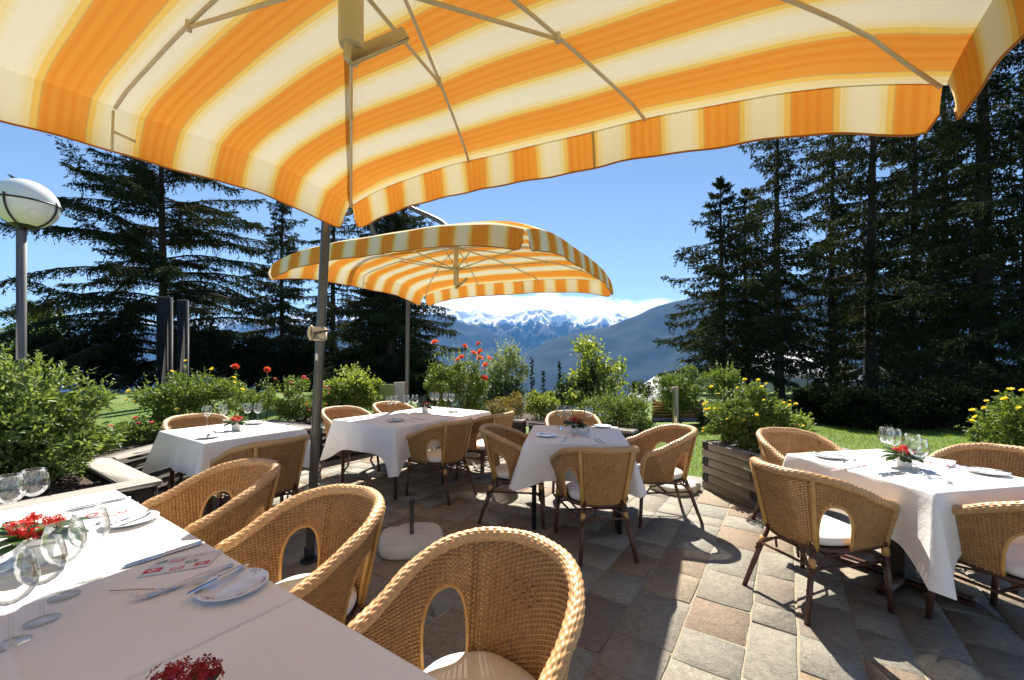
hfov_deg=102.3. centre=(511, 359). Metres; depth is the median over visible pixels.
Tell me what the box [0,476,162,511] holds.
timber bed wall
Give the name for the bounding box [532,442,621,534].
dining table
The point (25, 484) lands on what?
wine glass
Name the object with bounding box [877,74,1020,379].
spruce
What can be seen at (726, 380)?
leafy shrub
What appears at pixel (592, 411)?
wine glass
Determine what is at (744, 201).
spruce
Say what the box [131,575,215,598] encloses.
table fork
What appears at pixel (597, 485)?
wicker armchair
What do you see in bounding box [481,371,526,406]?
dark shrub
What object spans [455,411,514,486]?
wicker armchair
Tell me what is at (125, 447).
bed soil
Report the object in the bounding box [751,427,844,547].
wicker armchair
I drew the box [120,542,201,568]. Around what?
table knife
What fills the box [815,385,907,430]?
undergrowth bush
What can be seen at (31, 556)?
wine glass
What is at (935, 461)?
paper napkin
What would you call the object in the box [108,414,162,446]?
ground plant
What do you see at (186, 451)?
tablecloth
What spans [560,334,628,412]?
young maple
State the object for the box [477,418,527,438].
timber bed wall
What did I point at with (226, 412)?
wine glass
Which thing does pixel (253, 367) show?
undergrowth bush
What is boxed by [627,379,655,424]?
dark shrub
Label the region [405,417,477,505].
wicker armchair
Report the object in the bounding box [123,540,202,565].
table knife
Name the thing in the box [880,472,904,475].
table knife
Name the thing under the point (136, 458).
timber bed wall
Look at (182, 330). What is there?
steel pillar
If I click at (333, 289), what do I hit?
spruce
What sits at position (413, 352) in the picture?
spruce
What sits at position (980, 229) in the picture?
spruce
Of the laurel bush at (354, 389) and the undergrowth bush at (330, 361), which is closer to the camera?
the laurel bush at (354, 389)
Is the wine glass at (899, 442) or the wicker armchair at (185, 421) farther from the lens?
the wicker armchair at (185, 421)
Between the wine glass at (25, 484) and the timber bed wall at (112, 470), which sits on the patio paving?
the timber bed wall at (112, 470)
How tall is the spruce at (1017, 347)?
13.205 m
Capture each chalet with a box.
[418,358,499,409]
[627,377,705,401]
[695,351,862,391]
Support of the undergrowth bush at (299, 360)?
on the lawn at (122, 396)
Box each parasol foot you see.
[378,498,443,560]
[648,478,700,496]
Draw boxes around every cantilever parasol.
[0,0,1023,564]
[268,206,613,402]
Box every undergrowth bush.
[5,323,106,390]
[81,313,155,391]
[173,313,244,386]
[216,333,290,391]
[264,329,340,391]
[307,345,382,391]
[374,357,449,401]
[786,383,844,424]
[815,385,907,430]
[875,385,966,431]
[911,374,994,429]
[942,368,1023,426]
[998,364,1023,391]
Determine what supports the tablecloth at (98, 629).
on the dining table
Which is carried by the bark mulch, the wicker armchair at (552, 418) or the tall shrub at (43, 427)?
the tall shrub at (43, 427)
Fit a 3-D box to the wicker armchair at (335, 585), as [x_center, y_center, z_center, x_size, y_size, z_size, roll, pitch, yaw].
[-0.866,1.031,1.767,0.653,0.828,0.610,0,0,34]
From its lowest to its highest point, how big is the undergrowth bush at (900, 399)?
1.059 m
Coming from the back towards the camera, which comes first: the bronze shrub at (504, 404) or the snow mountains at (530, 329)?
the snow mountains at (530, 329)
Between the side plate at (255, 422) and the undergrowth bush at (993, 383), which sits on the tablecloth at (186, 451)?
the side plate at (255, 422)
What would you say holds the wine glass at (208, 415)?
on the tablecloth at (186, 451)
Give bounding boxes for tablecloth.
[0,490,297,679]
[131,598,437,679]
[141,420,320,476]
[320,406,490,476]
[509,425,646,497]
[782,449,1023,599]
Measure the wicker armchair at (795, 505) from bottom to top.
0.828 m
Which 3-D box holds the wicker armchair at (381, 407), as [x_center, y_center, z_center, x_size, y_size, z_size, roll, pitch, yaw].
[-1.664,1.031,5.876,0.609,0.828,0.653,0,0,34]
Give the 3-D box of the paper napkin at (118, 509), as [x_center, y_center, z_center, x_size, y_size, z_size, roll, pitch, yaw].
[-1.827,0.690,1.881,0.146,0.001,0.178,0,0,-27]
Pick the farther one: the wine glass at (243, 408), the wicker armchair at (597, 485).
the wine glass at (243, 408)
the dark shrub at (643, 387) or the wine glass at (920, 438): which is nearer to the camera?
the wine glass at (920, 438)
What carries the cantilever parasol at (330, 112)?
on the patio paving
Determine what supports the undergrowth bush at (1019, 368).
on the lawn at (122, 396)
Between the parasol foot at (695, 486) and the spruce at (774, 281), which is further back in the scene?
the spruce at (774, 281)
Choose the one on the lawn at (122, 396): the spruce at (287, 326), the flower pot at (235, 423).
the spruce at (287, 326)
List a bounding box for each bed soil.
[88,440,154,458]
[288,412,373,424]
[461,408,643,434]
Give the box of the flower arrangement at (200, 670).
[145,653,224,679]
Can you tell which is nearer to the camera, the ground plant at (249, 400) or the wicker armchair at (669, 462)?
the wicker armchair at (669, 462)
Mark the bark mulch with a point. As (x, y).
(68, 484)
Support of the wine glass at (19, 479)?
on the tablecloth at (98, 629)
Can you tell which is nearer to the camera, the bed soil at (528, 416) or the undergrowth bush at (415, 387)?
the bed soil at (528, 416)
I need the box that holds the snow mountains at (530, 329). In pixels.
[0,307,628,353]
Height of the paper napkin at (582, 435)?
0.001 m
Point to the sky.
(629, 217)
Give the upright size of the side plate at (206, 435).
0.016 m
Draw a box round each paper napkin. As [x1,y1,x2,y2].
[85,502,137,518]
[137,550,222,577]
[571,434,590,437]
[831,460,876,470]
[924,457,955,467]
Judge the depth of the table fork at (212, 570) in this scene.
1.29 m
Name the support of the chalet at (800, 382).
on the valley ground
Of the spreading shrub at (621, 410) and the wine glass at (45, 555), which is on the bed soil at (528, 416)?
the spreading shrub at (621, 410)
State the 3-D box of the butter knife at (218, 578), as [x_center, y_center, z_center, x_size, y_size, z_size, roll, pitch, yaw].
[-0.891,0.665,1.255,0.021,0.006,0.190,0,0,20]
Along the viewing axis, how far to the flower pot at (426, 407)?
5.30 m
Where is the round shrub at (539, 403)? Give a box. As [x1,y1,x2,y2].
[524,389,560,420]
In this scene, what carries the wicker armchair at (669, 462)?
on the patio paving
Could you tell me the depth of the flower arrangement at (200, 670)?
0.73 m
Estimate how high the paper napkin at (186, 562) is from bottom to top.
0.001 m
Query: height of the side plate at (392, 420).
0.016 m
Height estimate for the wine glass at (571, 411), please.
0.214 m
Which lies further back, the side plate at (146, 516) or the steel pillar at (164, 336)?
the steel pillar at (164, 336)
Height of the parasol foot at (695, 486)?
0.100 m
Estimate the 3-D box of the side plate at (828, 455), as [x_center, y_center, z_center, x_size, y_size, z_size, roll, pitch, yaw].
[2.223,0.679,2.893,0.186,0.016,0.186,0,0,-26]
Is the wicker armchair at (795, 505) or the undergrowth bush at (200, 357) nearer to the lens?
the wicker armchair at (795, 505)
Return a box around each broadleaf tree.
[0,299,67,383]
[0,339,15,380]
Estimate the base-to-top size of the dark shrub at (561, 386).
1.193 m
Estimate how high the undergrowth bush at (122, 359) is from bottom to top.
4.321 m
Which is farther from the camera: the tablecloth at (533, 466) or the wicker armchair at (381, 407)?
the wicker armchair at (381, 407)
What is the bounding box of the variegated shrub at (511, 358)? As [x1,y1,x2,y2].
[482,334,529,394]
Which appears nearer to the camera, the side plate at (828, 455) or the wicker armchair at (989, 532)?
the wicker armchair at (989, 532)
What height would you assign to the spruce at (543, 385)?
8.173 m
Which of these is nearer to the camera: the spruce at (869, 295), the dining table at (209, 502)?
the dining table at (209, 502)
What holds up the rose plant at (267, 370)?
on the bed soil at (307, 421)
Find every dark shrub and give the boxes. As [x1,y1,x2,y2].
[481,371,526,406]
[552,372,574,409]
[565,363,609,411]
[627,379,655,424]
[692,394,723,425]
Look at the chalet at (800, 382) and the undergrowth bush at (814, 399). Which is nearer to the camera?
the undergrowth bush at (814, 399)
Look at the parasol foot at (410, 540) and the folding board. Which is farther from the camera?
the folding board
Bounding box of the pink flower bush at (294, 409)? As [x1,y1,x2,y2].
[273,375,330,421]
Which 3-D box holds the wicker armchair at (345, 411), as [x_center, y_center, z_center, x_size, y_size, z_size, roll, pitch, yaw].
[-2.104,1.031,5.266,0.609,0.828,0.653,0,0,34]
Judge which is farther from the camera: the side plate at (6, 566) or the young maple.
the young maple
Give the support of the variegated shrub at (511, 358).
on the lawn at (122, 396)
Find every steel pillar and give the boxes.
[156,297,172,405]
[177,300,188,405]
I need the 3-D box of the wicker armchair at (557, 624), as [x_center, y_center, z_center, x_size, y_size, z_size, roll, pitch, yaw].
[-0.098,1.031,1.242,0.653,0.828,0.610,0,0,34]
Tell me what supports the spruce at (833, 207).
on the lawn at (122, 396)
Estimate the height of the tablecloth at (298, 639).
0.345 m
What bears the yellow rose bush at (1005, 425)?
on the lawn at (122, 396)
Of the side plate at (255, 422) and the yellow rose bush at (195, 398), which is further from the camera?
the yellow rose bush at (195, 398)
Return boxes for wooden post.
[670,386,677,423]
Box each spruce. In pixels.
[0,134,311,391]
[219,198,336,391]
[286,217,366,391]
[304,205,462,385]
[306,207,417,391]
[340,204,468,397]
[527,357,535,402]
[539,371,546,394]
[557,361,562,403]
[652,175,813,394]
[683,187,801,386]
[716,137,869,398]
[771,135,898,390]
[791,132,969,391]
[829,94,1020,391]
[868,42,1023,389]
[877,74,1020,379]
[890,38,1023,389]
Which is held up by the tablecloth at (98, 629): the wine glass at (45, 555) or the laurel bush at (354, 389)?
the wine glass at (45, 555)
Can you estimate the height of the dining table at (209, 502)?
0.742 m
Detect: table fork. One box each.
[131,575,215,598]
[154,563,233,590]
[920,470,952,483]
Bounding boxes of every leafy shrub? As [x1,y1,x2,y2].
[699,360,746,429]
[788,409,815,432]
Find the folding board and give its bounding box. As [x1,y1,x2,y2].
[379,382,404,401]
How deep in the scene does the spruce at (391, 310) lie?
19.45 m
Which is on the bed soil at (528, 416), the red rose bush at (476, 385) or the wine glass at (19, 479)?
the red rose bush at (476, 385)
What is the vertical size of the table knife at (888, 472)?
0.006 m
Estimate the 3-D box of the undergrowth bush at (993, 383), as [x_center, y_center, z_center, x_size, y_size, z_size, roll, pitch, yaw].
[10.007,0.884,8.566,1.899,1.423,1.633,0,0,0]
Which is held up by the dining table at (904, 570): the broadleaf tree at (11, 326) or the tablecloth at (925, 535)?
the tablecloth at (925, 535)
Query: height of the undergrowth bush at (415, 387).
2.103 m
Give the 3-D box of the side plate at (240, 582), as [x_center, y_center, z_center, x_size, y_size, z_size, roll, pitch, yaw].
[-0.838,0.679,1.240,0.186,0.016,0.186,0,0,0]
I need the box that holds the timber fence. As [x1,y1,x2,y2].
[651,399,704,422]
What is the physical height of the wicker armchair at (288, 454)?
0.828 m
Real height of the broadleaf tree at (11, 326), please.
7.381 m
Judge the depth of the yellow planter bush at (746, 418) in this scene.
4.28 m
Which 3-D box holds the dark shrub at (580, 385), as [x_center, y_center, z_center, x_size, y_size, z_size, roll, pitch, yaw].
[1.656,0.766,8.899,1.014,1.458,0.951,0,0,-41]
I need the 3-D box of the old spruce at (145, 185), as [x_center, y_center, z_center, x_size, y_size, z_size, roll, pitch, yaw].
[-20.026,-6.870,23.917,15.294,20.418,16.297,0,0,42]
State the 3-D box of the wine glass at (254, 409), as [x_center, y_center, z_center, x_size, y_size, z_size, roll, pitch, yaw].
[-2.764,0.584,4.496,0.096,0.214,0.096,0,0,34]
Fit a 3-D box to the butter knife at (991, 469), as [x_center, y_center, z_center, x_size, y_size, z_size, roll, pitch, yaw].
[2.865,0.664,2.488,0.020,0.006,0.190,0,0,-36]
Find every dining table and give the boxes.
[170,468,294,514]
[341,449,481,498]
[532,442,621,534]
[839,492,977,606]
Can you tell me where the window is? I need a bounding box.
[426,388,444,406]
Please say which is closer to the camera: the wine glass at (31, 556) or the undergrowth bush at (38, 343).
the wine glass at (31, 556)
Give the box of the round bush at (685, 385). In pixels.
[648,360,708,423]
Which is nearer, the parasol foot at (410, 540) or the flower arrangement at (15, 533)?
the flower arrangement at (15, 533)
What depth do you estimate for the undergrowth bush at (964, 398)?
8.35 m
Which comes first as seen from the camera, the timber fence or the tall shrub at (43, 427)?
the tall shrub at (43, 427)
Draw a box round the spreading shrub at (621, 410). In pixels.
[572,383,656,430]
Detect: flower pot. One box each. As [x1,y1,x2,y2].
[222,415,249,430]
[416,401,432,412]
[562,416,586,432]
[880,445,924,468]
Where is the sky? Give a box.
[0,45,1023,328]
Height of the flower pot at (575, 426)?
0.155 m
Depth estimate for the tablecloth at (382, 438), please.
4.51 m
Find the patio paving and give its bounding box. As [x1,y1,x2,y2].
[158,446,1023,679]
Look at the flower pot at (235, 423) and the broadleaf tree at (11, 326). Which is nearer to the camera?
the flower pot at (235, 423)
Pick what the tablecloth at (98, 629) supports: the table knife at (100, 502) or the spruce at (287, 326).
the table knife at (100, 502)
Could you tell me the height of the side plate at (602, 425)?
0.016 m
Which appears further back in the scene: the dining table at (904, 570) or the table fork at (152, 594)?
the dining table at (904, 570)
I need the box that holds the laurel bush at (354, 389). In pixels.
[322,362,384,409]
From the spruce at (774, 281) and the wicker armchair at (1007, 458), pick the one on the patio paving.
the wicker armchair at (1007, 458)
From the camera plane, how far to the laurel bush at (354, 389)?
7.35 m
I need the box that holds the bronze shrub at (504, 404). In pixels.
[481,390,527,417]
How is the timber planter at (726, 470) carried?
on the patio paving
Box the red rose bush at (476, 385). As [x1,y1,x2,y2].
[423,340,501,410]
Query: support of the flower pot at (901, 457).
on the tablecloth at (925, 535)
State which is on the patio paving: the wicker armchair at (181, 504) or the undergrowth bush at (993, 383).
the wicker armchair at (181, 504)
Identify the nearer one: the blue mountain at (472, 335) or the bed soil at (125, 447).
the bed soil at (125, 447)
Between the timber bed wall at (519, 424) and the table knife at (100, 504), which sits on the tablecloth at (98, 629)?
the table knife at (100, 504)
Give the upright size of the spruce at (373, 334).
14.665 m
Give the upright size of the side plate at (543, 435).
0.016 m
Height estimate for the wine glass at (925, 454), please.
0.214 m
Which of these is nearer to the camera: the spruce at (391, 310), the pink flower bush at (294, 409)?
the pink flower bush at (294, 409)
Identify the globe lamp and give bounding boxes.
[0,178,63,387]
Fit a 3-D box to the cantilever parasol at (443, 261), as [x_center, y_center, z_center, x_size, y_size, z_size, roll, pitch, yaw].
[-0.912,-0.510,4.925,3.680,3.901,2.582,0,0,28]
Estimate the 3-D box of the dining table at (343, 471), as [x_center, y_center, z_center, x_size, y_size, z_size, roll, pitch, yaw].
[-1.175,1.069,5.100,1.028,0.742,1.568,0,0,34]
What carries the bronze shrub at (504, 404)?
on the bed soil at (528, 416)
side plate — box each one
[0,553,13,572]
[99,510,159,527]
[194,568,268,601]
[196,434,220,437]
[246,421,264,423]
[387,419,403,421]
[536,432,556,436]
[593,424,611,427]
[813,452,845,458]
[964,467,1011,475]
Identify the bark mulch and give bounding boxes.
[0,468,113,503]
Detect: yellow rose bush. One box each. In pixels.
[125,359,246,424]
[961,387,1023,446]
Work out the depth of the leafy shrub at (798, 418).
6.13 m
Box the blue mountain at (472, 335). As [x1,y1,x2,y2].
[10,314,516,391]
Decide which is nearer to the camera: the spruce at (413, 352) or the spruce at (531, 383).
the spruce at (413, 352)
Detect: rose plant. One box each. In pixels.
[229,364,249,416]
[253,366,280,419]
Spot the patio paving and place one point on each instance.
(641, 643)
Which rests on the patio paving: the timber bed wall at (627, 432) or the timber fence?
the timber bed wall at (627, 432)
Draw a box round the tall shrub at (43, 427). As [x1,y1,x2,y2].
[0,342,129,498]
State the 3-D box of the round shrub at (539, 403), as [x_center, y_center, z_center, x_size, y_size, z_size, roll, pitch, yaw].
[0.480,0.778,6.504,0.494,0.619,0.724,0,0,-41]
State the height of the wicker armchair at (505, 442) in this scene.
0.828 m
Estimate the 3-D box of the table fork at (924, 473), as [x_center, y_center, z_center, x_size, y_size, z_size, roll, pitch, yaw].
[2.443,0.679,2.379,0.024,0.019,0.209,0,0,9]
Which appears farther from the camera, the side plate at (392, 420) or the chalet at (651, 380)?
the chalet at (651, 380)
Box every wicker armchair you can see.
[140,457,280,579]
[161,413,229,491]
[210,434,309,519]
[214,483,385,642]
[319,405,379,472]
[347,526,584,679]
[370,401,414,460]
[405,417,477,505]
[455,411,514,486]
[477,423,544,528]
[545,410,601,492]
[550,445,639,565]
[625,424,703,527]
[742,457,899,625]
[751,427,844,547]
[925,500,1023,618]
[928,443,1023,593]
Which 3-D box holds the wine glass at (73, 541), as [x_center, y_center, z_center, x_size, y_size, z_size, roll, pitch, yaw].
[-1.331,0.584,1.300,0.096,0.214,0.096,0,0,0]
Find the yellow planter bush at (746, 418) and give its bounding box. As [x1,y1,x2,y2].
[702,378,803,453]
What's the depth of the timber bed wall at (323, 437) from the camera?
5.75 m
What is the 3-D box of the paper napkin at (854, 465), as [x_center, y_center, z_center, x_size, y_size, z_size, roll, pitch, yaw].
[2.219,0.690,2.675,0.597,0.001,0.078,0,0,-20]
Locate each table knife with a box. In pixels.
[65,496,130,509]
[65,498,130,511]
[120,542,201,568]
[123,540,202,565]
[877,471,901,474]
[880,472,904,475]
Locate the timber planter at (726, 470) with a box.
[702,440,851,511]
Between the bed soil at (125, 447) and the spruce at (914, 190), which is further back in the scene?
the spruce at (914, 190)
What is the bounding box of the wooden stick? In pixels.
[110,589,155,590]
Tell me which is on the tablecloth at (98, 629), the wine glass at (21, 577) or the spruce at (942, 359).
the wine glass at (21, 577)
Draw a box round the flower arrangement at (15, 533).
[0,511,89,568]
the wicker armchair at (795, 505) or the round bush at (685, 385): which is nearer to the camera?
the wicker armchair at (795, 505)
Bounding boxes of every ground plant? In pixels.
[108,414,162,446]
[221,377,277,420]
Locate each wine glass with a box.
[0,473,27,503]
[0,549,40,651]
[13,534,68,629]
[16,467,49,517]
[39,518,87,603]
[67,506,110,583]
[201,405,212,426]
[218,404,228,424]
[242,403,252,413]
[253,403,262,413]
[563,405,572,416]
[584,406,593,416]
[877,426,895,443]
[884,428,902,460]
[902,433,922,468]
[907,438,929,475]
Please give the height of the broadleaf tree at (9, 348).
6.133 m
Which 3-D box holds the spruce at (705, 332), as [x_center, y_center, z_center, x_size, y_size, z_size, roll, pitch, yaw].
[8.704,-2.842,17.078,5.753,9.248,5.964,0,0,23]
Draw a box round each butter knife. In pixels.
[110,509,152,524]
[185,563,248,594]
[964,466,1011,472]
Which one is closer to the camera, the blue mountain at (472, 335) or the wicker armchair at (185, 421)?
the wicker armchair at (185, 421)
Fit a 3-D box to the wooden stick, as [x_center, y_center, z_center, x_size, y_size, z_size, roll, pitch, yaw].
[-1.113,0.684,1.225,0.152,0.004,0.004,0,0,-3]
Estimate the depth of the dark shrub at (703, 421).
9.27 m
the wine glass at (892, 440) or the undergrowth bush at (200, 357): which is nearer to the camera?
the wine glass at (892, 440)
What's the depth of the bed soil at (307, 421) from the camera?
6.76 m
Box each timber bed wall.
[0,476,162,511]
[81,458,161,503]
[95,420,266,491]
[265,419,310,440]
[319,425,365,462]
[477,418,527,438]
[526,419,637,437]
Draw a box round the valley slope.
[481,270,1019,418]
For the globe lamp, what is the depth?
4.57 m
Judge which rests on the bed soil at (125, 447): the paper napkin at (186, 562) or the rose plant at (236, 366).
the rose plant at (236, 366)
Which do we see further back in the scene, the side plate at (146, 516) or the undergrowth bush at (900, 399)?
the undergrowth bush at (900, 399)
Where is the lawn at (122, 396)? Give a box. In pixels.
[3,392,995,476]
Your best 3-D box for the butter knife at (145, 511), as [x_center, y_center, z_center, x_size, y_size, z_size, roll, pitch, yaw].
[-1.604,0.665,1.736,0.021,0.006,0.190,0,0,6]
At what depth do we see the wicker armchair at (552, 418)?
4.94 m

